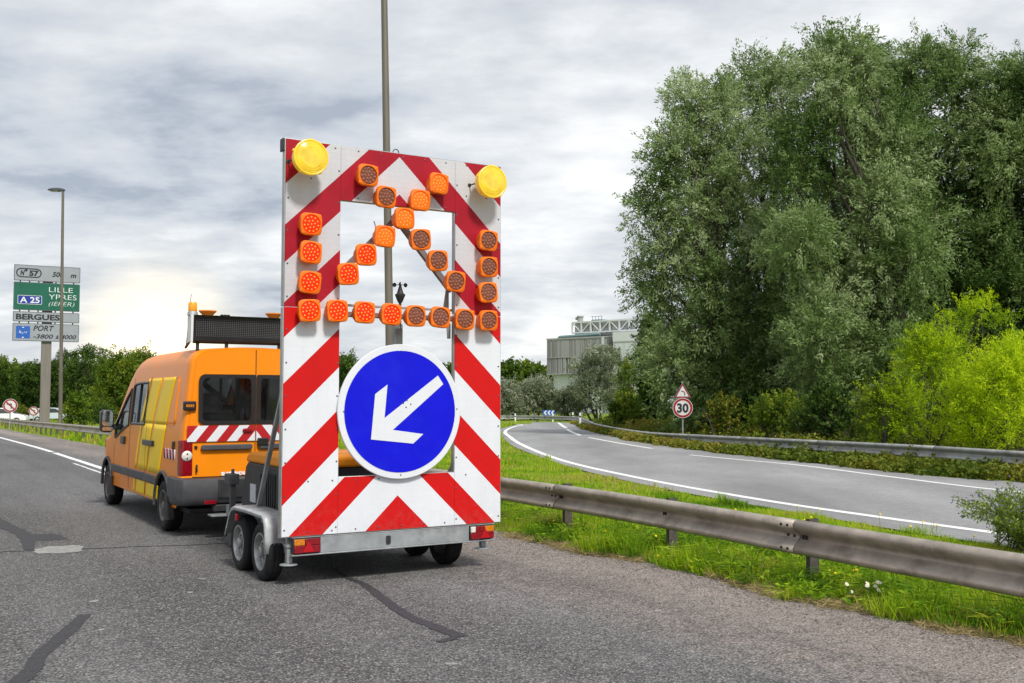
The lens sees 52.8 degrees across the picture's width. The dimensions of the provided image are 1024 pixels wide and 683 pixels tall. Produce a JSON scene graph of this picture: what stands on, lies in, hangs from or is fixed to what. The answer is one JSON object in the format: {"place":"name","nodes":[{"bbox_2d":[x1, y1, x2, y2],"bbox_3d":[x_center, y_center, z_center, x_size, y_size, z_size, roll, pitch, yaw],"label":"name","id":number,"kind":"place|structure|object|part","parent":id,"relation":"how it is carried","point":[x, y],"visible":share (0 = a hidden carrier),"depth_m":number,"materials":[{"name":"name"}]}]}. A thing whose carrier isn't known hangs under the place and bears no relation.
{"place":"outdoors","nodes":[
{"label":"outdoors","id":0,"kind":"place"},
{"bbox_2d":[0,409,1023,641],"bbox_3d":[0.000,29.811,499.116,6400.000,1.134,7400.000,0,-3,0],"label":"ground","id":1,"kind":"structure","parent":0,"point":[528,420],"depth_m":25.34,"materials":[{"name":"green plant"}]},
{"bbox_2d":[3,399,17,429],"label":"road sign","id":2,"kind":"object","parent":1,"relation":"on","point":[10,405],"visible":0.98,"depth_m":65.87,"materials":[{"name":"metal"}]},
{"bbox_2d":[0,354,23,409],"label":"roadside tree","id":3,"kind":"object","parent":1,"relation":"on","point":[7,385],"visible":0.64,"depth_m":112.09,"materials":[{"name":"green plant"}]},
{"bbox_2d":[0,408,29,419],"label":"passing car","id":4,"kind":"object","parent":1,"relation":"on","point":[5,414],"visible":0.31,"depth_m":91.22,"materials":[{"name":"white paint"}]},
{"bbox_2d":[15,402,32,420],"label":"round bush","id":5,"kind":"object","parent":1,"relation":"on","point":[24,410],"visible":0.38,"depth_m":103.49,"materials":[{"name":"green plant"}]},
{"bbox_2d":[28,407,38,420],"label":"road sign","id":6,"kind":"object","parent":1,"relation":"on","point":[33,411],"visible":0.98,"depth_m":94.79,"materials":[{"name":"metal"}]},
{"bbox_2d":[10,359,58,410],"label":"roadside tree","id":7,"kind":"object","parent":1,"relation":"on","point":[29,378],"visible":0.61,"depth_m":120.63,"materials":[{"name":"green plant"}]},
{"bbox_2d":[12,264,79,421],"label":"direction sign","id":8,"kind":"object","parent":1,"relation":"on","point":[44,297],"visible":0.94,"depth_m":80.14,"materials":[{"name":"white"}]},
{"bbox_2d":[29,408,73,421],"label":"passing car","id":9,"kind":"object","parent":1,"relation":"on","point":[53,413],"visible":0.25,"depth_m":102.91,"materials":[{"name":"white paint"}]},
{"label":"side windows","id":10,"kind":"part","parent":9,"relation":"part of","materials":[{"name":"grey glass"}]},
{"bbox_2d":[48,188,64,433],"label":"street lamp","id":11,"kind":"object","parent":1,"relation":"on","point":[60,410],"visible":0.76,"depth_m":55.10,"materials":[{"name":"grey metal"}]},
{"bbox_2d":[37,347,91,419],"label":"roadside tree","id":12,"kind":"object","parent":1,"relation":"on","point":[55,368],"visible":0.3,"depth_m":122.34,"materials":[{"name":"green plant"}]},
{"bbox_2d":[62,387,93,424],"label":"round bush","id":13,"kind":"object","parent":1,"relation":"on","point":[77,409],"visible":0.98,"depth_m":83.42,"materials":[{"name":"green plant"}]},
{"bbox_2d":[56,342,109,418],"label":"roadside tree","id":14,"kind":"object","parent":1,"relation":"on","point":[73,377],"visible":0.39,"depth_m":116.78,"materials":[{"name":"green plant"}]},
{"bbox_2d":[89,393,116,424],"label":"round bush","id":15,"kind":"object","parent":1,"relation":"on","point":[99,409],"visible":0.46,"depth_m":87.74,"materials":[{"name":"green plant"}]},
{"bbox_2d":[87,344,142,422],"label":"roadside tree","id":16,"kind":"object","parent":1,"relation":"on","point":[117,373],"visible":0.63,"depth_m":94.71,"materials":[{"name":"green plant"}]},
{"bbox_2d":[127,340,156,361],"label":"roadside tree","id":17,"kind":"object","parent":1,"relation":"on","point":[139,354],"visible":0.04,"depth_m":103.53,"materials":[{"name":"green plant"}]},
{"bbox_2d":[0,356,553,405],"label":"woodland","id":18,"kind":"object","parent":1,"relation":"on","point":[525,368],"visible":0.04,"depth_m":278.78,"materials":[{"name":"green plant"}]},
{"bbox_2d":[339,348,358,392],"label":"roadside tree","id":19,"kind":"object","parent":1,"relation":"on","point":[347,363],"visible":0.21,"depth_m":95.08,"materials":[{"name":"green plant"}]},
{"bbox_2d":[381,0,392,345],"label":"street lamp","id":20,"kind":"object","parent":1,"relation":"on","point":[386,147],"visible":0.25,"depth_m":24.25,"materials":[{"name":"grey metal"}]},
{"bbox_2d":[0,418,1023,597],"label":"guardrail","id":21,"kind":"object","parent":1,"relation":"on","point":[814,541],"visible":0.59,"depth_m":9.52,"materials":[{"name":"metal"}]},
{"bbox_2d":[501,372,530,420],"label":"grey willow","id":22,"kind":"object","parent":1,"relation":"on","point":[512,404],"visible":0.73,"depth_m":100.86,"materials":[{"name":"green plant"}]},
{"bbox_2d":[515,371,563,419],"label":"grey willow","id":23,"kind":"object","parent":1,"relation":"on","point":[535,391],"visible":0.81,"depth_m":102.95,"materials":[{"name":"green plant"}]},
{"bbox_2d":[543,410,554,414],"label":"chevron board","id":24,"kind":"object","parent":1,"relation":"on","point":[548,412],"visible":0.72,"depth_m":93.29,"materials":[{"name":"blue metal"}]},
{"bbox_2d":[546,384,589,420],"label":"grey willow","id":25,"kind":"object","parent":1,"relation":"on","point":[563,402],"visible":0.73,"depth_m":99.21,"materials":[{"name":"green plant"}]},
{"bbox_2d":[562,341,635,420],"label":"grey willow","id":26,"kind":"object","parent":1,"relation":"on","point":[586,388],"visible":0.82,"depth_m":94.69,"materials":[{"name":"green plant"}]},
{"bbox_2d":[600,387,647,424],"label":"round bush","id":27,"kind":"object","parent":1,"relation":"on","point":[624,409],"visible":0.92,"depth_m":61.63,"materials":[{"name":"green plant"}]},
{"bbox_2d":[612,357,638,398],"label":"grey willow","id":28,"kind":"object","parent":1,"relation":"on","point":[624,375],"visible":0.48,"depth_m":83.60,"materials":[{"name":"green plant"}]},
{"bbox_2d":[546,315,753,412],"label":"factory","id":29,"kind":"structure","parent":1,"relation":"on","point":[562,350],"depth_m":195.22,"materials":[{"name":"grey metal"}]},
{"bbox_2d":[628,305,672,419],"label":"poplar tree","id":30,"kind":"object","parent":1,"relation":"on","point":[642,395],"visible":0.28,"depth_m":65.48,"materials":[{"name":"green plant"}]},
{"bbox_2d":[672,382,692,433],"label":"road sign","id":31,"kind":"object","parent":1,"relation":"on","point":[682,407],"visible":0.98,"depth_m":41.92,"materials":[{"name":"metal"}]},
{"bbox_2d":[612,65,796,432],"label":"willow tree","id":32,"kind":"object","parent":1,"relation":"on","point":[704,370],"visible":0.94,"depth_m":46.13,"materials":[{"name":"green plant"}]},
{"bbox_2d":[694,389,750,436],"bbox_3d":[8.262,2.998,39.796,1.689,2.325,1.982,2,-4,-35],"label":"green shrub","id":33,"kind":"object","parent":1,"relation":"on","point":[722,410],"visible":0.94,"depth_m":39.72,"materials":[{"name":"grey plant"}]},
{"bbox_2d":[492,500,1023,640],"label":"grass tufts","id":34,"kind":"object","parent":1,"relation":"on","point":[529,529],"visible":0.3,"depth_m":9.41,"materials":[{"name":"green plant"}]},
{"bbox_2d":[495,528,1023,648],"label":"dry straw","id":35,"kind":"object","parent":1,"relation":"on","point":[834,604],"visible":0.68,"depth_m":8.79,"materials":[{"name":"beige plant"}]},
{"bbox_2d":[501,416,1023,464],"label":"guardrail","id":36,"kind":"object","parent":1,"relation":"on","point":[962,454],"visible":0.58,"depth_m":28.05,"materials":[{"name":"grey metal"}]},
{"bbox_2d":[553,505,974,582],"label":"wild flowers","id":37,"kind":"object","parent":1,"relation":"on","point":[811,517],"visible":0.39,"depth_m":12.97,"materials":[{"name":"plant"}]},
{"bbox_2d":[687,38,845,419],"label":"willow tree","id":38,"kind":"object","parent":1,"relation":"on","point":[762,96],"visible":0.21,"depth_m":50.57,"materials":[{"name":"green plant"}]},
{"bbox_2d":[740,388,818,438],"bbox_3d":[9.766,2.819,36.852,3.077,2.424,2.591,-3,-4,43],"label":"green shrub","id":39,"kind":"object","parent":1,"relation":"on","point":[778,406],"visible":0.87,"depth_m":36.72,"materials":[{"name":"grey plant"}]},
{"bbox_2d":[570,414,1023,481],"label":"undergrowth","id":40,"kind":"object","parent":1,"relation":"on","point":[991,470],"visible":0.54,"depth_m":29.27,"materials":[{"name":"green plant"}]},
{"bbox_2d":[785,374,872,441],"bbox_3d":[10.940,2.490,34.757,2.604,2.824,3.092,2,-4,-35],"label":"green shrub","id":41,"kind":"object","parent":1,"relation":"on","point":[822,404],"visible":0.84,"depth_m":34.67,"materials":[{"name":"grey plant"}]},
{"bbox_2d":[730,13,981,434],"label":"willow tree","id":42,"kind":"object","parent":1,"relation":"on","point":[857,344],"visible":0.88,"depth_m":40.63,"materials":[{"name":"green plant"}]},
{"bbox_2d":[845,580,887,605],"bbox_3d":[3.007,2.116,8.648,0.354,0.228,0.253,-3,-4,39],"label":"daisy plant","id":43,"kind":"object","parent":1,"relation":"on","point":[874,585],"visible":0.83,"depth_m":8.62,"materials":[{"name":"white plant"}]},
{"bbox_2d":[830,375,922,444],"bbox_3d":[11.234,2.329,31.410,2.277,2.792,2.879,1,-3,-25],"label":"green shrub","id":44,"kind":"object","parent":1,"relation":"on","point":[881,423],"visible":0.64,"depth_m":31.17,"materials":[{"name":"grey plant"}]},
{"bbox_2d":[798,37,955,431],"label":"willow tree","id":45,"kind":"object","parent":1,"relation":"on","point":[883,74],"visible":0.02,"depth_m":52.75,"materials":[{"name":"green plant"}]},
{"bbox_2d":[853,312,993,448],"bbox_3d":[12.085,1.375,29.937,3.852,4.467,3.261,2,-4,-35],"label":"feathery shrub","id":46,"kind":"object","parent":1,"relation":"on","point":[924,351],"visible":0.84,"depth_m":29.70,"materials":[{"name":"green plant"}]},
{"bbox_2d":[856,16,1023,438],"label":"willow tree","id":47,"kind":"object","parent":1,"relation":"on","point":[929,59],"visible":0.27,"depth_m":45.03,"materials":[{"name":"green plant"}]},
{"bbox_2d":[920,309,1023,450],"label":"feathery shrub","id":48,"kind":"object","parent":1,"relation":"on","point":[1005,362],"visible":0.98,"depth_m":27.28,"materials":[{"name":"green plant"}]},
{"bbox_2d":[921,39,1023,438],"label":"willow tree","id":49,"kind":"object","parent":1,"relation":"on","point":[1004,101],"visible":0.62,"depth_m":42.38,"materials":[{"name":"green plant"}]},
{"bbox_2d":[923,285,1023,448],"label":"feathery shrub","id":50,"kind":"object","parent":1,"relation":"on","point":[966,301],"visible":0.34,"depth_m":31.81,"materials":[{"name":"green plant"}]},
{"bbox_2d":[950,476,1023,553],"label":"flowering bush","id":51,"kind":"object","parent":1,"relation":"on","point":[1009,519],"visible":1,"depth_m":11.73,"materials":[{"name":"green plant"}]},
{"bbox_2d":[0,429,1023,682],"bbox_3d":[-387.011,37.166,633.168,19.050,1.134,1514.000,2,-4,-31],"label":"road","id":52,"kind":"structure","parent":0,"point":[196,605],"depth_m":8.20,"materials":[{"name":"grey asphalt"}]},
{"bbox_2d":[0,518,35,549],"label":"crack sealing","id":53,"kind":"object","parent":52,"relation":"on","point":[26,538],"visible":1,"depth_m":13.32,"materials":[{"name":"black asphalt"}]},
{"bbox_2d":[0,437,53,451],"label":"road marking","id":54,"kind":"object","parent":52,"relation":"on","point":[28,445],"visible":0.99,"depth_m":38.84,"materials":[{"name":"paint"}]},
{"bbox_2d":[6,614,90,682],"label":"crack sealing","id":55,"kind":"object","parent":52,"relation":"on","point":[34,665],"visible":1,"depth_m":7.11,"materials":[{"name":"grey asphalt"}]},
{"bbox_2d":[33,533,67,540],"bbox_3d":[-5.869,2.462,13.010,0.394,0.001,0.773,2,-4,-34],"label":"road patch","id":56,"kind":"object","parent":52,"relation":"on","point":[48,537],"visible":1,"depth_m":12.95,"materials":[{"name":"black asphalt"}]},
{"bbox_2d":[33,545,83,553],"bbox_3d":[-5.233,2.398,11.905,0.542,0.001,0.685,1,-3,-18],"label":"road patch","id":57,"kind":"object","parent":52,"relation":"on","point":[63,549],"visible":1,"depth_m":11.90,"materials":[{"name":"grey asphalt"}]},
{"bbox_2d":[54,453,101,468],"bbox_3d":[-11.682,3.294,28.151,0.184,0.001,11.500,2,-4,-31],"label":"road marking","id":58,"kind":"object","parent":52,"relation":"on","point":[90,464],"visible":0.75,"depth_m":28.49,"materials":[{"name":"paint"}]},
{"bbox_2d":[0,543,219,551],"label":"road crack","id":59,"kind":"object","parent":52,"relation":"on","point":[110,547],"visible":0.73,"depth_m":12.07,"materials":[{"name":"black asphalt"}]},
{"bbox_2d":[99,294,280,530],"bbox_3d":[-4.756,1.066,15.732,2.350,3.101,6.100,2,-4,-31],"label":"utility van","id":60,"kind":"object","parent":52,"relation":"on","point":[188,429],"visible":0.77,"depth_m":13.43,"materials":[{"name":"orange paint"}]},
{"bbox_3d":[-6.084,1.132,16.187,0.092,0.802,1.019,2,-4,-32],"label":"side window","id":61,"kind":"part","parent":60,"relation":"part of","materials":[{"name":"black glass"}]},
{"bbox_3d":[-5.486,0.915,15.227,0.099,0.644,1.018,2,-4,-31],"label":"side window","id":62,"kind":"part","parent":60,"relation":"part of","materials":[{"name":"black glass"}]},
{"bbox_3d":[-3.711,0.905,13.122,0.920,1.605,0.071,2,-4,-31],"label":"rear door","id":63,"kind":"part","parent":60,"relation":"part of","materials":[{"name":"orange paint"}]},
{"bbox_3d":[-4.546,1.182,17.118,0.092,0.805,1.019,2,-4,-30],"label":"side window","id":64,"kind":"part","parent":60,"relation":"part of","materials":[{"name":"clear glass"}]},
{"bbox_3d":[-3.967,0.966,16.145,0.099,0.643,1.019,2,-4,-31],"label":"side window","id":65,"kind":"part","parent":60,"relation":"part of","materials":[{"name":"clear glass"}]},
{"bbox_3d":[-2.912,0.931,13.599,0.920,1.605,0.081,2,-4,-31],"label":"rear door","id":66,"kind":"part","parent":60,"relation":"part of","materials":[{"name":"orange paint"}]},
{"bbox_2d":[224,138,506,580],"bbox_3d":[-2.134,0.276,11.803,2.429,4.246,4.323,2,-4,-31],"label":"arrow trailer","id":67,"kind":"object","parent":52,"relation":"on","point":[400,415],"visible":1,"depth_m":10.11,"materials":[{"name":"metal"}]},
{"bbox_2d":[332,567,468,637],"bbox_3d":[-1.158,2.244,9.069,0.216,0.001,3.429,2,-4,-26],"label":"crack sealing","id":68,"kind":"object","parent":52,"relation":"on","point":[388,602],"visible":1,"depth_m":8.48,"materials":[{"name":"black asphalt"}]},
{"bbox_2d":[437,637,457,641],"bbox_3d":[-0.476,2.155,7.460,0.107,0.001,0.164,-3,-4,42],"label":"road crack","id":69,"kind":"object","parent":52,"relation":"on","point":[447,639],"visible":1,"depth_m":7.46,"materials":[{"name":"grey asphalt"}]},
{"bbox_2d":[444,662,457,664],"bbox_3d":[-0.403,2.120,6.795,0.093,0.001,0.060,0,-3,0],"label":"road patch","id":70,"kind":"object","parent":52,"relation":"on","point":[450,663],"visible":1,"depth_m":6.79,"materials":[{"name":"grey asphalt"}]},
{"bbox_2d":[0,0,1023,366],"label":"sky","id":71,"kind":"structure","parent":0,"point":[161,124],"materials":[{"name":"grey"}]},
{"bbox_2d":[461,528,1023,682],"bbox_3d":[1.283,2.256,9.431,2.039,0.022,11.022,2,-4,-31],"label":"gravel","id":72,"kind":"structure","parent":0,"point":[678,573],"depth_m":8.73,"materials":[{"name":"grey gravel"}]},
{"bbox_2d":[501,422,1023,546],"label":"slip road","id":73,"kind":"structure","parent":0,"point":[898,498],"depth_m":21.69,"materials":[{"name":"grey asphalt"}]},
{"bbox_2d":[587,437,648,447],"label":"road marking","id":74,"kind":"object","parent":73,"relation":"on","point":[617,442],"visible":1,"depth_m":40.73,"materials":[{"name":"paint"}]},
{"bbox_2d":[503,424,1006,534],"bbox_3d":[3.399,4.248,42.225,9.776,0.359,92.651,1,-3,-12],"label":"road marking","id":75,"kind":"object","parent":73,"relation":"on","point":[566,461],"visible":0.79,"depth_m":18.15,"materials":[{"name":"paint"}]},
{"bbox_2d":[694,455,1022,492],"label":"road marking","id":76,"kind":"object","parent":73,"relation":"on","point":[867,473],"visible":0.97,"depth_m":23.63,"materials":[{"name":"paint"}]}
]}

